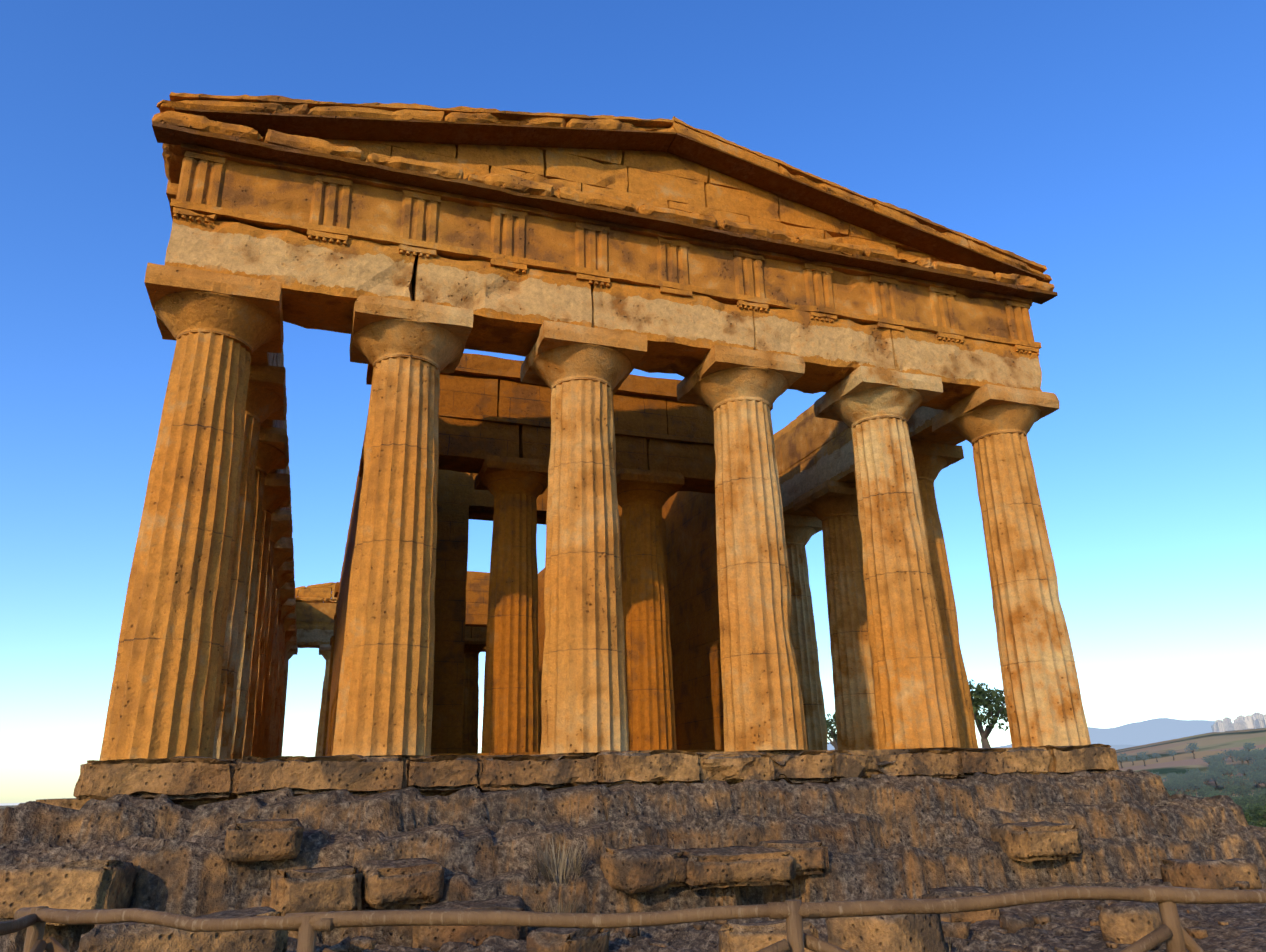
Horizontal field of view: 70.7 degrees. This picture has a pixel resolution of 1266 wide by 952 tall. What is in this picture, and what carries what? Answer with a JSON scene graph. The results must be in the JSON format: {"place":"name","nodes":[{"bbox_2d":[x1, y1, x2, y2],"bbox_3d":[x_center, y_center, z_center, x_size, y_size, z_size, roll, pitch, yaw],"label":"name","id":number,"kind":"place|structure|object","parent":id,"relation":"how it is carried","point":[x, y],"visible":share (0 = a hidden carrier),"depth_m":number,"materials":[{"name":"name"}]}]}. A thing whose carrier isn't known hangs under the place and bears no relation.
{"place":"outdoors","nodes":[
{"label":"outdoors","id":0,"kind":"place"},
{"bbox_2d":[0,803,19,805],"bbox_3d":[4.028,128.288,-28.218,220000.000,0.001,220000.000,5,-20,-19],"label":"sea","id":1,"kind":"structure","parent":0,"point":[3,804],"depth_m":46106.61,"materials":[{"name":"white liquid"}]},
{"bbox_2d":[322,353,780,755],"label":"inner temple walls","id":2,"kind":"structure","parent":0,"point":[490,405],"depth_m":23.70,"materials":[{"name":"stone"}]},
{"bbox_2d":[474,455,548,752],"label":"column","id":3,"kind":"structure","parent":2,"relation":"on","point":[516,487],"depth_m":19.92,"materials":[{"name":"stone"}]},
{"bbox_2d":[616,468,684,750],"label":"column","id":4,"kind":"structure","parent":2,"relation":"on","point":[643,496],"depth_m":20.96,"materials":[{"name":"stone"}]},
{"bbox_2d":[0,728,1265,819],"bbox_3d":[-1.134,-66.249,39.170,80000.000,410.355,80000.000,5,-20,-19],"label":"ground","id":5,"kind":"structure","parent":0,"point":[1211,743],"depth_m":1734.74,"materials":[{"name":"brown soil"}]},
{"bbox_2d":[37,744,1118,809],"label":"stone platform","id":6,"kind":"structure","parent":5,"relation":"on","point":[189,783],"depth_m":13.05,"materials":[{"name":"stone"}]},
{"bbox_2d":[99,262,282,760],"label":"column","id":7,"kind":"structure","parent":6,"relation":"on","point":[220,329],"depth_m":12.88,"materials":[{"name":"stone"}]},
{"bbox_2d":[213,364,286,758],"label":"column","id":8,"kind":"structure","parent":6,"relation":"on","point":[266,395],"depth_m":16.26,"materials":[{"name":"stone"}]},
{"bbox_2d":[166,181,293,560],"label":"entablature","id":9,"kind":"structure","parent":8,"relation":"on","point":[266,358],"depth_m":18.07,"materials":[{"name":"stone"}]},
{"bbox_2d":[230,426,288,758],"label":"column","id":10,"kind":"structure","parent":6,"relation":"on","point":[273,450],"depth_m":19.09,"materials":[{"name":"stone"}]},
{"bbox_2d":[242,473,290,757],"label":"column","id":11,"kind":"structure","parent":6,"relation":"on","point":[277,492],"depth_m":22.11,"materials":[{"name":"stone"}]},
{"bbox_2d":[251,509,292,757],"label":"column","id":12,"kind":"structure","parent":6,"relation":"on","point":[281,524],"depth_m":24.83,"materials":[{"name":"stone"}]},
{"bbox_2d":[257,537,292,757],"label":"column","id":13,"kind":"structure","parent":6,"relation":"on","point":[283,551],"depth_m":27.76,"materials":[{"name":"stone"}]},
{"bbox_2d":[263,561,294,756],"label":"column","id":14,"kind":"structure","parent":6,"relation":"on","point":[285,573],"depth_m":30.57,"materials":[{"name":"stone"}]},
{"bbox_2d":[267,581,295,755],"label":"column","id":15,"kind":"structure","parent":6,"relation":"on","point":[287,590],"depth_m":33.41,"materials":[{"name":"stone"}]},
{"bbox_2d":[271,597,295,755],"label":"column","id":16,"kind":"structure","parent":6,"relation":"on","point":[288,606],"depth_m":36.24,"materials":[{"name":"stone"}]},
{"bbox_2d":[273,611,296,755],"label":"column","id":17,"kind":"structure","parent":6,"relation":"on","point":[289,619],"depth_m":39.00,"materials":[{"name":"stone"}]},
{"bbox_2d":[276,625,296,756],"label":"column","id":18,"kind":"structure","parent":6,"relation":"on","point":[291,631],"depth_m":41.86,"materials":[{"name":"stone"}]},
{"bbox_2d":[278,635,296,756],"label":"column","id":19,"kind":"structure","parent":6,"relation":"on","point":[291,642],"depth_m":44.65,"materials":[{"name":"stone"}]},
{"bbox_2d":[280,646,297,757],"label":"column","id":20,"kind":"structure","parent":6,"relation":"on","point":[293,650],"depth_m":47.43,"materials":[{"name":"stone"}]},
{"bbox_2d":[315,644,330,756],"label":"column","id":21,"kind":"structure","parent":6,"relation":"on","point":[325,651],"depth_m":47.72,"materials":[{"name":"stone"}]},
{"bbox_2d":[295,582,485,651],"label":"entablature","id":22,"kind":"structure","parent":21,"relation":"on","point":[315,620],"depth_m":48.79,"materials":[{"name":"stone"}]},
{"bbox_2d":[332,296,473,756],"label":"column","id":23,"kind":"structure","parent":6,"relation":"on","point":[410,351],"depth_m":13.79,"materials":[{"name":"stone"}]},
{"bbox_2d":[461,638,485,752],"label":"column","id":24,"kind":"structure","parent":6,"relation":"on","point":[473,647],"depth_m":44.58,"materials":[{"name":"stone"}]},
{"bbox_2d":[521,320,646,753],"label":"column","id":25,"kind":"structure","parent":6,"relation":"on","point":[582,373],"depth_m":14.79,"materials":[{"name":"stone"}]},
{"bbox_2d":[677,344,807,751],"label":"column","id":26,"kind":"structure","parent":6,"relation":"on","point":[737,391],"depth_m":15.83,"materials":[{"name":"stone"}]},
{"bbox_2d":[783,514,826,750],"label":"column","id":27,"kind":"structure","parent":6,"relation":"on","point":[801,531],"depth_m":26.23,"materials":[{"name":"stone"}]},
{"bbox_2d":[793,480,878,749],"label":"column","id":28,"kind":"structure","parent":6,"relation":"on","point":[832,506],"depth_m":23.46,"materials":[{"name":"stone"}]},
{"bbox_2d":[814,366,960,748],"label":"column","id":29,"kind":"structure","parent":6,"relation":"on","point":[873,409],"depth_m":16.82,"materials":[{"name":"stone"}]},
{"bbox_2d":[153,92,1057,409],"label":"entablature","id":30,"kind":"structure","parent":29,"relation":"on","point":[683,246],"depth_m":16.39,"materials":[{"name":"stone"}]},
{"bbox_2d":[853,440,977,747],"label":"column","id":31,"kind":"structure","parent":6,"relation":"on","point":[932,460],"depth_m":20.73,"materials":[{"name":"stone"}]},
{"bbox_2d":[773,404,965,516],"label":"entablature","id":32,"kind":"structure","parent":31,"relation":"on","point":[812,451],"depth_m":25.10,"materials":[{"name":"stone"}]},
{"bbox_2d":[932,384,1090,746],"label":"column","id":33,"kind":"structure","parent":6,"relation":"on","point":[992,424],"depth_m":17.79,"materials":[{"name":"stone"}]},
{"bbox_2d":[0,769,1265,951],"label":"terrace rock","id":34,"kind":"object","parent":5,"relation":"on","point":[880,836],"visible":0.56,"depth_m":12.07,"materials":[{"name":"stone"}]},
{"bbox_2d":[163,829,963,951],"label":"dry grass tufts","id":35,"kind":"object","parent":34,"relation":"on","point":[562,867],"visible":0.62,"depth_m":11.21,"materials":[{"name":"brown plant"}]},
{"bbox_2d":[0,818,1260,951],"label":"rubble blocks","id":36,"kind":"structure","parent":34,"relation":"on","point":[325,888],"depth_m":10.06,"materials":[{"name":"stone"}]},
{"bbox_2d":[0,885,1265,951],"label":"wooden fence","id":37,"kind":"object","parent":5,"relation":"on","point":[1173,934],"visible":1,"depth_m":4.31,"materials":[{"name":"brown wood"}]},
{"bbox_2d":[825,712,837,749],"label":"olive tree","id":38,"kind":"object","parent":5,"relation":"on","point":[832,734],"visible":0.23,"depth_m":74.65,"materials":[{"name":"green plant"}]},
{"bbox_2d":[968,679,1008,747],"bbox_3d":[24.816,17.544,62.750,5.582,6.998,5.646,-12,-22,28],"label":"olive tree","id":39,"kind":"object","parent":5,"relation":"on","point":[994,699],"visible":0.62,"depth_m":62.59,"materials":[{"name":"green plant"}]},
{"bbox_2d":[1117,753,1128,768],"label":"valley olive tree","id":40,"kind":"object","parent":5,"relation":"on","point":[1121,757],"visible":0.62,"depth_m":1594.93,"materials":[{"name":"green plant"}]},
{"bbox_2d":[1126,755,1135,764],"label":"valley olive tree","id":41,"kind":"object","parent":5,"relation":"on","point":[1129,757],"visible":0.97,"depth_m":1620.45,"materials":[{"name":"green plant"}]},
{"bbox_2d":[1136,751,1151,765],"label":"valley olive tree","id":42,"kind":"object","parent":5,"relation":"on","point":[1143,756],"visible":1,"depth_m":1566.40,"materials":[{"name":"green plant"}]},
{"bbox_2d":[1152,753,1160,761],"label":"valley olive tree","id":43,"kind":"object","parent":5,"relation":"on","point":[1154,755],"visible":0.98,"depth_m":1603.97,"materials":[{"name":"green plant"}]},
{"bbox_2d":[1161,777,1177,789],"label":"valley olive tree","id":44,"kind":"object","parent":5,"relation":"on","point":[1170,780],"visible":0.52,"depth_m":1062.36,"materials":[{"name":"green plant"}]},
{"bbox_2d":[1166,750,1176,759],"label":"valley olive tree","id":45,"kind":"object","parent":5,"relation":"on","point":[1171,753],"visible":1,"depth_m":1589.79,"materials":[{"name":"green plant"}]},
{"bbox_2d":[1167,788,1179,793],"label":"valley olive tree","id":46,"kind":"object","parent":5,"relation":"on","point":[1173,791],"visible":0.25,"depth_m":815.30,"materials":[{"name":"green plant"}]},
{"bbox_2d":[1169,772,1185,789],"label":"valley olive tree","id":47,"kind":"object","parent":5,"relation":"on","point":[1175,777],"visible":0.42,"depth_m":1108.23,"materials":[{"name":"green plant"}]},
{"bbox_2d":[1181,782,1194,794],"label":"valley olive tree","id":48,"kind":"object","parent":5,"relation":"on","point":[1187,788],"visible":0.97,"depth_m":1022.96,"materials":[{"name":"green plant"}]},
{"bbox_2d":[1181,791,1197,796],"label":"valley olive tree","id":49,"kind":"object","parent":5,"relation":"on","point":[1191,793],"visible":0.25,"depth_m":810.07,"materials":[{"name":"green plant"}]},
{"bbox_2d":[1184,742,1198,758],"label":"valley olive tree","id":50,"kind":"object","parent":5,"relation":"on","point":[1193,746],"visible":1,"depth_m":1563.87,"materials":[{"name":"green plant"}]},
{"bbox_2d":[1185,768,1201,775],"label":"valley olive tree","id":51,"kind":"object","parent":5,"relation":"on","point":[1193,770],"visible":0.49,"depth_m":1156.12,"materials":[{"name":"green plant"}]},
{"bbox_2d":[1196,787,1209,797],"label":"valley olive tree","id":52,"kind":"object","parent":5,"relation":"on","point":[1202,792],"visible":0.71,"depth_m":815.74,"materials":[{"name":"green plant"}]},
{"bbox_2d":[1201,771,1210,784],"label":"valley olive tree","id":53,"kind":"object","parent":5,"relation":"on","point":[1204,773],"visible":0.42,"depth_m":1120.00,"materials":[{"name":"green plant"}]},
{"bbox_2d":[1196,784,1216,797],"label":"valley olive tree","id":54,"kind":"object","parent":5,"relation":"on","point":[1208,787],"visible":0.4,"depth_m":834.15,"materials":[{"name":"green plant"}]},
{"bbox_2d":[1201,776,1212,784],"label":"valley olive tree","id":55,"kind":"object","parent":5,"relation":"on","point":[1207,779],"visible":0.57,"depth_m":1101.54,"materials":[{"name":"green plant"}]},
{"bbox_2d":[1206,770,1222,787],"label":"valley olive tree","id":56,"kind":"object","parent":5,"relation":"on","point":[1211,776],"visible":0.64,"depth_m":1085.50,"materials":[{"name":"green plant"}]},
{"bbox_2d":[1207,759,1223,766],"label":"valley olive tree","id":57,"kind":"object","parent":5,"relation":"on","point":[1213,761],"visible":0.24,"depth_m":1215.38,"materials":[{"name":"green plant"}]},
{"bbox_2d":[1208,766,1224,773],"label":"valley olive tree","id":58,"kind":"object","parent":5,"relation":"on","point":[1210,769],"visible":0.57,"depth_m":1135.49,"materials":[{"name":"green plant"}]},
{"bbox_2d":[1215,752,1228,762],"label":"valley olive tree","id":59,"kind":"object","parent":5,"relation":"on","point":[1221,756],"visible":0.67,"depth_m":1352.46,"materials":[{"name":"green plant"}]},
{"bbox_2d":[1214,773,1230,787],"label":"valley olive tree","id":60,"kind":"object","parent":5,"relation":"on","point":[1217,777],"visible":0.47,"depth_m":1068.92,"materials":[{"name":"green plant"}]},
{"bbox_2d":[1212,789,1233,795],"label":"valley olive tree","id":61,"kind":"object","parent":5,"relation":"on","point":[1222,791],"visible":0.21,"depth_m":809.28,"materials":[{"name":"green plant"}]},
{"bbox_2d":[1215,765,1233,775],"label":"valley olive tree","id":62,"kind":"object","parent":5,"relation":"on","point":[1221,766],"visible":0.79,"depth_m":1128.74,"materials":[{"name":"green plant"}]},
{"bbox_2d":[1218,765,1237,778],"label":"valley olive tree","id":63,"kind":"object","parent":5,"relation":"on","point":[1233,771],"visible":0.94,"depth_m":1122.75,"materials":[{"name":"green plant"}]},
{"bbox_2d":[1221,749,1234,761],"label":"valley olive tree","id":64,"kind":"object","parent":5,"relation":"on","point":[1229,752],"visible":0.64,"depth_m":1401.51,"materials":[{"name":"green plant"}]},
{"bbox_2d":[1222,784,1240,796],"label":"valley olive tree","id":65,"kind":"object","parent":5,"relation":"on","point":[1233,789],"visible":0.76,"depth_m":820.97,"materials":[{"name":"green plant"}]},
{"bbox_2d":[1232,750,1246,764],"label":"valley olive tree","id":66,"kind":"object","parent":5,"relation":"on","point":[1239,756],"visible":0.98,"depth_m":1275.36,"materials":[{"name":"green plant"}]},
{"bbox_2d":[1233,749,1249,764],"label":"valley olive tree","id":67,"kind":"object","parent":5,"relation":"on","point":[1246,751],"visible":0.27,"depth_m":1335.19,"materials":[{"name":"green plant"}]},
{"bbox_2d":[1238,768,1246,775],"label":"valley olive tree","id":68,"kind":"object","parent":5,"relation":"on","point":[1242,772],"visible":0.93,"depth_m":1164.41,"materials":[{"name":"green plant"}]},
{"bbox_2d":[1233,798,1254,807],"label":"valley olive tree","id":69,"kind":"object","parent":5,"relation":"on","point":[1244,804],"visible":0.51,"depth_m":662.28,"materials":[{"name":"green plant"}]},
{"bbox_2d":[1237,763,1252,777],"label":"valley olive tree","id":70,"kind":"object","parent":5,"relation":"on","point":[1244,766],"visible":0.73,"depth_m":1168.21,"materials":[{"name":"green plant"}]},
{"bbox_2d":[1241,752,1252,764],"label":"valley olive tree","id":71,"kind":"object","parent":5,"relation":"on","point":[1248,758],"visible":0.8,"depth_m":1276.75,"materials":[{"name":"green plant"}]},
{"bbox_2d":[1243,809,1251,821],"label":"bush","id":72,"kind":"object","parent":5,"relation":"on","point":[1246,814],"visible":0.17,"depth_m":531.05,"materials":[{"name":"green plant"}]},
{"bbox_2d":[1240,742,1255,757],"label":"valley olive tree","id":73,"kind":"object","parent":5,"relation":"on","point":[1247,746],"visible":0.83,"depth_m":1440.10,"materials":[{"name":"green plant"}]},
{"bbox_2d":[1245,770,1260,787],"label":"valley olive tree","id":74,"kind":"object","parent":5,"relation":"on","point":[1254,773],"visible":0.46,"depth_m":1061.20,"materials":[{"name":"green plant"}]},
{"bbox_2d":[1245,802,1263,818],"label":"valley olive tree","id":75,"kind":"object","parent":5,"relation":"on","point":[1250,806],"visible":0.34,"depth_m":608.83,"materials":[{"name":"green plant"}]},
{"bbox_2d":[1249,811,1260,820],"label":"bush","id":76,"kind":"object","parent":5,"relation":"on","point":[1257,819],"visible":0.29,"depth_m":560.48,"materials":[{"name":"green plant"}]},
{"bbox_2d":[1249,774,1263,787],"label":"valley olive tree","id":77,"kind":"object","parent":5,"relation":"on","point":[1260,779],"visible":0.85,"depth_m":1027.70,"materials":[{"name":"green plant"}]},
{"bbox_2d":[1248,750,1264,758],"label":"valley olive tree","id":78,"kind":"object","parent":5,"relation":"on","point":[1254,754],"visible":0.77,"depth_m":1259.96,"materials":[{"name":"green plant"}]},
{"bbox_2d":[1247,819,1265,826],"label":"bush","id":79,"kind":"object","parent":5,"relation":"on","point":[1261,824],"visible":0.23,"depth_m":448.56,"materials":[{"name":"green plant"}]},
{"bbox_2d":[1249,804,1265,818],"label":"valley olive tree","id":80,"kind":"object","parent":5,"relation":"on","point":[1257,807],"visible":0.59,"depth_m":551.72,"materials":[{"name":"green plant"}]},
{"bbox_2d":[1256,809,1265,821],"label":"bush","id":81,"kind":"object","parent":5,"relation":"on","point":[1263,814],"visible":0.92,"depth_m":518.28,"materials":[{"name":"green plant"}]},
{"bbox_2d":[0,0,1265,802],"label":"sky","id":82,"kind":"structure","parent":0,"point":[1117,148],"materials":[{"name":"blue"}]},
{"bbox_2d":[827,718,1214,749],"bbox_3d":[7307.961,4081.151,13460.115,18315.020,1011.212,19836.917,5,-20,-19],"label":"distant mountains","id":83,"kind":"structure","parent":0,"point":[1142,733],"depth_m":15303.17,"materials":[{"name":"blue"}]},
{"bbox_2d":[1211,712,1265,731],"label":"city buildings","id":84,"kind":"structure","parent":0,"point":[1256,720],"depth_m":2403.59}
]}

